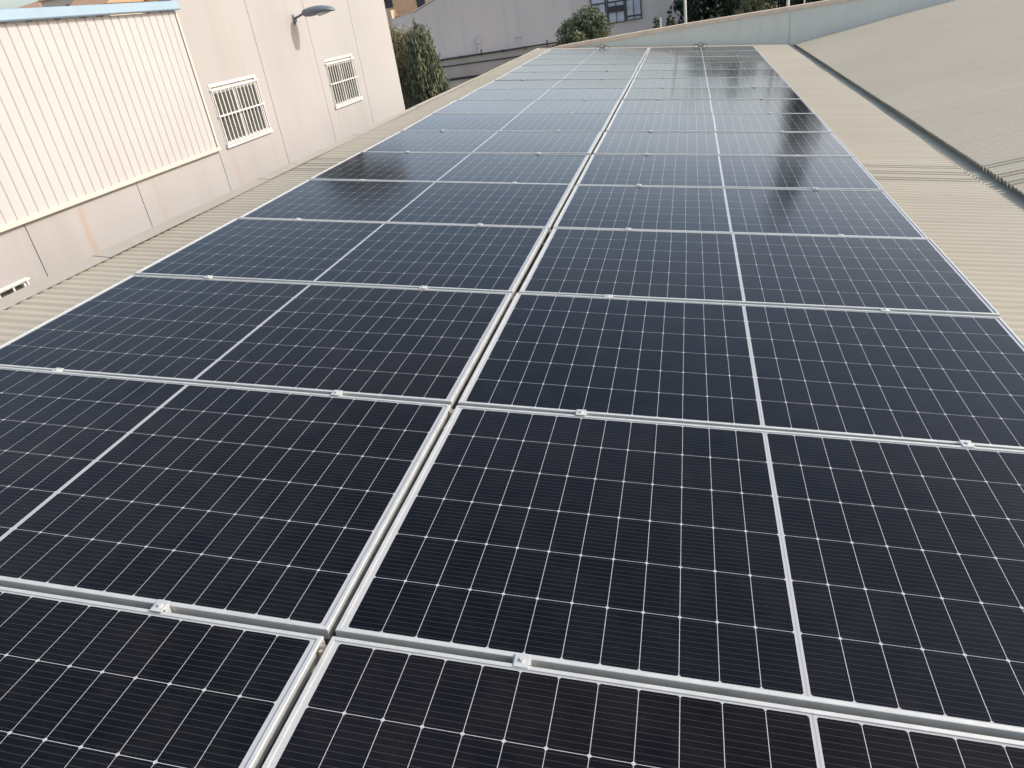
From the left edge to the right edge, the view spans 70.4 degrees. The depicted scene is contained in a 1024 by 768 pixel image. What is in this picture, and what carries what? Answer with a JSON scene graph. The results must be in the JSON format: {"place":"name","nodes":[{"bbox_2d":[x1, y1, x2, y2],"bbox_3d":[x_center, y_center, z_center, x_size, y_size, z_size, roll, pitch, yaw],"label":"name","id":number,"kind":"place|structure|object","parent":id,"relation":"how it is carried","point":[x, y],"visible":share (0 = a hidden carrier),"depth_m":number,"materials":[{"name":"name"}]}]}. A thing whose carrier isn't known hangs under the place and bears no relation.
{"place":"outdoors","nodes":[
{"label":"outdoors","id":0,"kind":"place"},
{"bbox_2d":[0,0,37,8],"label":"sky","id":1,"kind":"structure","parent":0,"point":[4,4],"materials":[{"name":"white"}]},
{"bbox_2d":[0,0,404,297],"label":"precast building","id":2,"kind":"structure","parent":0,"point":[116,128],"depth_m":11.15,"materials":[{"name":"beige concrete"}]},
{"bbox_2d":[0,277,29,297],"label":"window","id":3,"kind":"structure","parent":2,"relation":"in","point":[23,282],"depth_m":8.78,"materials":[{"name":"white paint"}]},
{"bbox_2d":[207,74,272,148],"bbox_3d":[-4.995,-5.015,13.307,0.165,1.058,1.620,-1,28,14],"label":"window","id":4,"kind":"structure","parent":2,"relation":"in","point":[238,103],"depth_m":13.27,"materials":[{"name":"white paint"}]},
{"bbox_2d":[292,5,334,24],"bbox_3d":[-4.097,-7.640,14.983,0.949,0.280,0.350,-1,28,14],"label":"wall lamp","id":5,"kind":"object","parent":2,"relation":"attached to","point":[319,10],"visible":1,"depth_m":14.85,"materials":[{"name":"grey metal"}]},
{"bbox_2d":[324,53,362,108],"bbox_3d":[-4.034,-7.197,17.241,0.165,1.058,1.620,-1,28,14],"label":"window","id":6,"kind":"structure","parent":2,"relation":"in","point":[342,76],"depth_m":17.22,"materials":[{"name":"white paint"}]},
{"bbox_2d":[684,0,686,22],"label":"street lamp","id":7,"kind":"object","parent":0,"point":[685,13],"visible":0.14,"depth_m":27.13,"materials":[{"name":"white metal"}]},
{"label":"ground","id":8,"kind":"structure","parent":0,"visible":0},
{"bbox_2d":[388,23,418,109],"bbox_3d":[-3.700,-9.852,27.819,2.618,7.412,3.357,-19,29,-18],"label":"olive tree","id":9,"kind":"object","parent":8,"relation":"on","point":[400,48],"visible":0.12,"depth_m":26.32,"materials":[{"name":"green plant"}]},
{"bbox_2d":[384,0,429,100],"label":"apartment block","id":10,"kind":"structure","parent":8,"relation":"on","point":[396,8],"depth_m":58.88,"materials":[{"name":"concrete"}]},
{"bbox_2d":[384,0,392,8],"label":"window","id":11,"kind":"structure","parent":10,"relation":"in","point":[388,3],"depth_m":59.10,"materials":[{"name":"glass"}]},
{"bbox_2d":[416,0,424,7],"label":"window","id":12,"kind":"structure","parent":10,"relation":"in","point":[419,2],"depth_m":58.57,"materials":[{"name":"glass"}]},
{"bbox_2d":[403,17,449,108],"bbox_3d":[-2.777,-9.463,26.774,2.112,7.556,1.922,-1,28,14],"label":"weeping conifer","id":13,"kind":"object","parent":8,"relation":"on","point":[427,79],"visible":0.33,"depth_m":25.46,"materials":[{"name":"green plant"}]},
{"bbox_2d":[406,40,559,88],"bbox_3d":[-0.652,-15.128,39.025,9.900,5.480,1.490,-1,28,14],"label":"annex","id":14,"kind":"object","parent":8,"relation":"on","point":[459,69],"visible":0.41,"depth_m":37.73,"materials":[{"name":"metal"}]},
{"bbox_2d":[0,0,1023,767],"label":"warehouse","id":15,"kind":"structure","parent":8,"relation":"on","point":[916,106],"depth_m":8.03,"materials":[{"name":"metal"}]},
{"bbox_3d":[1.684,-3.099,8.569,0.060,0.071,18.920,4,30,11],"label":"rail","id":16,"kind":"object","parent":15,"relation":"on","visible":0},
{"bbox_2d":[513,653,531,667],"bbox_3d":[0.025,0.673,1.745,0.042,0.038,0.040,4,29,10],"label":"panel clamp","id":17,"kind":"object","parent":16,"relation":"on","point":[521,660],"visible":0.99,"depth_m":1.74,"materials":[{"name":"metal"}]},
{"bbox_2d":[575,409,586,415],"bbox_3d":[0.260,0.118,2.731,0.042,0.038,0.040,3,29,9],"label":"panel clamp","id":18,"kind":"object","parent":16,"relation":"on","point":[581,412],"visible":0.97,"depth_m":2.72,"materials":[{"name":"metal"}]},
{"bbox_2d":[262,636,1023,767],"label":"solar panel","id":19,"kind":"object","parent":16,"relation":"on","point":[362,704],"visible":1,"depth_m":1.58,"materials":[{"name":"glass"}]},
{"bbox_2d":[318,645,326,657],"bbox_3d":[-0.470,0.666,1.810,0.015,0.027,0.024,4,30,11],"label":"seam clip","id":20,"kind":"object","parent":19,"relation":"attached to","point":[321,650],"visible":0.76,"depth_m":1.80,"materials":[{"name":"silver metal"}]},
{"bbox_2d":[335,405,1023,740],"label":"solar panel","id":21,"kind":"object","parent":16,"relation":"on","point":[881,579],"visible":0.96,"depth_m":2.01,"materials":[{"name":"glass"}]},
{"bbox_2d":[648,46,757,51],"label":"solar panel","id":22,"kind":"object","parent":16,"relation":"on","point":[713,48],"visible":0.85,"depth_m":15.92,"materials":[{"name":"glass"}]},
{"bbox_2d":[642,56,767,62],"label":"solar panel","id":23,"kind":"object","parent":16,"relation":"on","point":[705,59],"visible":0.85,"depth_m":13.95,"materials":[{"name":"glass"}]},
{"bbox_2d":[638,62,773,69],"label":"solar panel","id":24,"kind":"object","parent":16,"relation":"on","point":[705,65],"visible":0.87,"depth_m":12.95,"materials":[{"name":"glass"}]},
{"bbox_2d":[629,77,790,87],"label":"solar panel","id":25,"kind":"object","parent":16,"relation":"on","point":[709,82],"visible":0.87,"depth_m":10.96,"materials":[{"name":"glass"}]},
{"bbox_2d":[576,154,883,190],"bbox_3d":[1.742,-1.770,6.054,2.279,0.035,1.134,4,30,11],"label":"solar panel","id":26,"kind":"object","parent":16,"relation":"on","point":[791,172],"visible":0.85,"depth_m":5.98,"materials":[{"name":"glass"}]},
{"bbox_2d":[553,185,928,238],"bbox_3d":[1.503,-1.213,5.070,2.279,0.038,1.134,4,30,11],"label":"solar panel","id":27,"kind":"object","parent":16,"relation":"on","point":[860,213],"visible":0.85,"depth_m":4.99,"materials":[{"name":"glass"}]},
{"bbox_2d":[519,228,1000,316],"bbox_3d":[1.269,-0.661,4.081,2.279,0.036,1.134,4,30,11],"label":"solar panel","id":28,"kind":"object","parent":16,"relation":"on","point":[916,275],"visible":0.86,"depth_m":3.98,"materials":[{"name":"glass"}]},
{"bbox_3d":[2.966,-3.003,8.310,0.060,0.071,18.920,4,30,11],"label":"rail","id":29,"kind":"object","parent":15,"relation":"on","visible":0},
{"bbox_2d":[645,51,761,57],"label":"solar panel","id":30,"kind":"object","parent":29,"relation":"on","point":[702,54],"visible":0.87,"depth_m":14.91,"materials":[{"name":"glass"}]},
{"bbox_2d":[634,69,781,77],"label":"solar panel","id":31,"kind":"object","parent":29,"relation":"on","point":[714,73],"visible":0.87,"depth_m":11.94,"materials":[{"name":"glass"}]},
{"bbox_2d":[623,87,801,99],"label":"solar panel","id":32,"kind":"object","parent":29,"relation":"on","point":[725,93],"visible":0.85,"depth_m":9.96,"materials":[{"name":"glass"}]},
{"bbox_2d":[615,99,814,112],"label":"solar panel","id":33,"kind":"object","parent":29,"relation":"on","point":[713,105],"visible":0.85,"depth_m":8.99,"materials":[{"name":"glass"}]},
{"bbox_2d":[606,113,832,131],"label":"solar panel","id":34,"kind":"object","parent":29,"relation":"on","point":[727,122],"visible":0.87,"depth_m":7.97,"materials":[{"name":"glass"}]},
{"bbox_2d":[593,131,853,155],"bbox_3d":[1.988,-2.325,7.037,2.279,0.038,1.134,4,29,11],"label":"solar panel","id":35,"kind":"object","parent":29,"relation":"on","point":[735,143],"visible":0.87,"depth_m":6.98,"materials":[{"name":"glass"}]},
{"bbox_2d":[458,293,1023,450],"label":"solar panel","id":36,"kind":"object","parent":29,"relation":"on","point":[948,379],"visible":0.86,"depth_m":3.00,"materials":[{"name":"glass"}]},
{"bbox_2d":[879,308,889,311],"bbox_3d":[1.775,-0.343,3.459,0.042,0.038,0.040,4,29,10],"label":"panel clamp","id":37,"kind":"object","parent":29,"relation":"on","point":[885,309],"visible":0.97,"depth_m":3.45,"materials":[{"name":"metal"}]},
{"bbox_2d":[958,440,974,446],"bbox_3d":[1.545,0.213,2.471,0.042,0.038,0.040,3,29,10],"label":"panel clamp","id":38,"kind":"object","parent":29,"relation":"on","point":[966,443],"visible":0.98,"depth_m":2.46,"materials":[{"name":"metal"}]},
{"bbox_3d":[0.711,-3.171,8.765,0.060,0.071,18.920,4,30,11],"label":"rail","id":39,"kind":"object","parent":15,"relation":"on","visible":0},
{"bbox_2d":[150,599,171,612],"bbox_3d":[-0.937,0.602,1.939,0.042,0.039,0.040,5,30,12],"label":"panel clamp","id":40,"kind":"object","parent":39,"relation":"on","point":[160,605],"visible":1,"depth_m":1.93,"materials":[{"name":"metal"}]},
{"bbox_2d":[0,586,324,767],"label":"solar panel","id":41,"kind":"object","parent":39,"relation":"on","point":[84,683],"visible":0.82,"depth_m":1.72,"materials":[{"name":"glass"}]},
{"bbox_2d":[0,367,450,638],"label":"solar panel","id":42,"kind":"object","parent":39,"relation":"on","point":[273,509],"visible":0.95,"depth_m":2.39,"materials":[{"name":"glass"}]},
{"bbox_2d":[330,390,342,395],"bbox_3d":[-0.705,0.046,2.926,0.042,0.039,0.040,5,30,12],"label":"panel clamp","id":43,"kind":"object","parent":39,"relation":"on","point":[337,392],"visible":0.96,"depth_m":2.92,"materials":[{"name":"metal"}]},
{"bbox_2d":[134,218,547,296],"bbox_3d":[-0.994,-0.828,4.539,2.279,0.038,1.134,4,30,11],"label":"solar panel","id":44,"kind":"object","parent":39,"relation":"on","point":[484,258],"visible":0.86,"depth_m":4.44,"materials":[{"name":"glass"}]},
{"bbox_2d":[309,152,588,187],"bbox_3d":[-0.513,-1.936,6.510,2.279,0.036,1.134,4,29,11],"label":"solar panel","id":45,"kind":"object","parent":39,"relation":"on","point":[481,167],"visible":0.87,"depth_m":6.45,"materials":[{"name":"glass"}]},
{"bbox_2d":[401,113,612,133],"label":"solar panel","id":46,"kind":"object","parent":39,"relation":"on","point":[516,121],"visible":0.87,"depth_m":8.44,"materials":[{"name":"glass"}]},
{"bbox_2d":[432,100,619,114],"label":"solar panel","id":47,"kind":"object","parent":39,"relation":"on","point":[533,106],"visible":0.87,"depth_m":9.43,"materials":[{"name":"glass"}]},
{"bbox_2d":[458,88,626,101],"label":"solar panel","id":48,"kind":"object","parent":39,"relation":"on","point":[559,94],"visible":0.87,"depth_m":10.43,"materials":[{"name":"glass"}]},
{"bbox_2d":[478,79,631,88],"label":"solar panel","id":49,"kind":"object","parent":39,"relation":"on","point":[564,83],"visible":0.9,"depth_m":11.41,"materials":[{"name":"glass"}]},
{"bbox_2d":[495,71,636,79],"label":"solar panel","id":50,"kind":"object","parent":39,"relation":"on","point":[560,75],"visible":0.87,"depth_m":12.38,"materials":[{"name":"glass"}]},
{"bbox_2d":[510,64,639,71],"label":"solar panel","id":51,"kind":"object","parent":39,"relation":"on","point":[580,67],"visible":0.87,"depth_m":13.39,"materials":[{"name":"glass"}]},
{"bbox_2d":[522,58,642,64],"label":"solar panel","id":52,"kind":"object","parent":39,"relation":"on","point":[585,61],"visible":0.85,"depth_m":14.36,"materials":[{"name":"glass"}]},
{"bbox_2d":[534,52,645,58],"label":"solar panel","id":53,"kind":"object","parent":39,"relation":"on","point":[595,55],"visible":0.86,"depth_m":15.37,"materials":[{"name":"glass"}]},
{"bbox_2d":[543,48,648,53],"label":"solar panel","id":54,"kind":"object","parent":39,"relation":"on","point":[603,50],"visible":0.87,"depth_m":16.35,"materials":[{"name":"glass"}]},
{"bbox_3d":[-0.574,-3.267,9.025,0.060,0.071,18.920,4,30,11],"label":"rail","id":55,"kind":"object","parent":15,"relation":"on","visible":0},
{"bbox_2d":[52,367,63,371],"bbox_3d":[-1.994,-0.050,3.186,0.042,0.038,0.040,6,30,14],"label":"panel clamp","id":56,"kind":"object","parent":55,"relation":"on","point":[58,369],"visible":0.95,"depth_m":3.18,"materials":[{"name":"metal"}]},
{"bbox_2d":[0,275,511,408],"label":"solar panel","id":57,"kind":"object","parent":55,"relation":"on","point":[411,344],"visible":0.91,"depth_m":3.44,"materials":[{"name":"glass"}]},
{"bbox_2d":[238,179,571,231],"bbox_3d":[-0.751,-1.382,5.524,2.279,0.038,1.134,4,30,11],"label":"solar panel","id":58,"kind":"object","parent":55,"relation":"on","point":[499,204],"visible":0.87,"depth_m":5.45,"materials":[{"name":"glass"}]},
{"bbox_2d":[362,131,601,156],"bbox_3d":[-0.270,-2.491,7.495,2.279,0.037,1.134,4,29,11],"label":"solar panel","id":59,"kind":"object","parent":55,"relation":"on","point":[548,142],"visible":0.88,"depth_m":7.43,"materials":[{"name":"glass"}]},
{"bbox_2d":[391,0,683,58],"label":"rendered building","id":60,"kind":"structure","parent":8,"relation":"on","point":[462,27],"depth_m":37.77,"materials":[{"name":"paint"}]},
{"bbox_2d":[590,0,606,22],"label":"window","id":61,"kind":"structure","parent":60,"relation":"in","point":[601,4],"depth_m":36.48,"materials":[{"name":"glass"}]},
{"bbox_2d":[607,0,625,22],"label":"window","id":62,"kind":"structure","parent":60,"relation":"in","point":[615,8],"depth_m":36.40,"materials":[{"name":"glass"}]},
{"bbox_2d":[625,0,641,20],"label":"window","id":63,"kind":"structure","parent":60,"relation":"in","point":[633,8],"depth_m":36.24,"materials":[{"name":"glass"}]},
{"bbox_2d":[551,5,614,46],"bbox_3d":[3.001,-10.540,27.574,2.689,6.954,2.498,-1,28,14],"label":"round tree","id":64,"kind":"object","parent":8,"relation":"on","point":[579,21],"visible":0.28,"depth_m":26.05,"materials":[{"name":"green plant"}]},
{"bbox_2d":[572,30,595,42],"bbox_3d":[2.789,-9.656,26.738,1.240,6.227,1.319,-1,28,14],"label":"blossom shrub","id":65,"kind":"object","parent":8,"relation":"on","point":[577,38],"visible":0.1,"depth_m":25.47,"materials":[{"name":"green plant"}]},
{"bbox_2d":[653,17,662,28],"bbox_3d":[6.532,-12.819,31.885,1.040,5.994,0.918,-1,28,14],"label":"conifer","id":66,"kind":"object","parent":8,"relation":"on","point":[657,25],"visible":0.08,"depth_m":30.55,"materials":[{"name":"green plant"}]},
{"bbox_2d":[665,10,675,26],"bbox_3d":[7.114,-13.139,32.142,0.903,6.156,0.892,-1,28,14],"label":"young cypress","id":67,"kind":"object","parent":8,"relation":"on","point":[669,20],"visible":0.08,"depth_m":30.86,"materials":[{"name":"green plant"}]},
{"bbox_2d":[667,0,759,24],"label":"dark tree","id":68,"kind":"object","parent":8,"relation":"on","point":[698,10],"visible":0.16,"depth_m":31.27,"materials":[{"name":"green plant"}]},
{"bbox_2d":[734,0,779,14],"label":"oleander","id":69,"kind":"object","parent":8,"relation":"on","point":[760,3],"visible":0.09,"depth_m":26.93,"materials":[{"name":"green plant"}]},
{"bbox_2d":[724,0,801,15],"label":"dark tree","id":70,"kind":"object","parent":8,"relation":"on","point":[793,2],"visible":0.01,"depth_m":31.34,"materials":[{"name":"green plant"}]},
{"bbox_2d":[763,0,822,7],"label":"dark tree","id":71,"kind":"object","parent":8,"relation":"on","point":[801,2],"visible":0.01,"depth_m":31.44,"materials":[{"name":"green plant"}]},
{"bbox_3d":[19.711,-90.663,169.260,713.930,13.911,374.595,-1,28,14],"label":"hill","id":72,"kind":"structure","parent":0,"visible":0},
{"bbox_2d":[4,2,42,22],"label":"house","id":73,"kind":"structure","parent":72,"relation":"on","point":[35,4],"depth_m":80.67,"materials":[{"name":"ceramic"}]},
{"bbox_2d":[37,0,73,19],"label":"house","id":74,"kind":"structure","parent":72,"relation":"on","point":[50,3],"depth_m":77.25,"materials":[{"name":"brown tile"}]},
{"bbox_2d":[69,0,145,17],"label":"house","id":75,"kind":"structure","parent":72,"relation":"on","point":[83,2],"depth_m":75.22,"materials":[{"name":"ceramic"}]},
{"bbox_2d":[144,0,156,12],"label":"house","id":76,"kind":"structure","parent":72,"relation":"on","point":[151,1],"depth_m":79.05,"materials":[{"name":"ceramic"}]}
]}

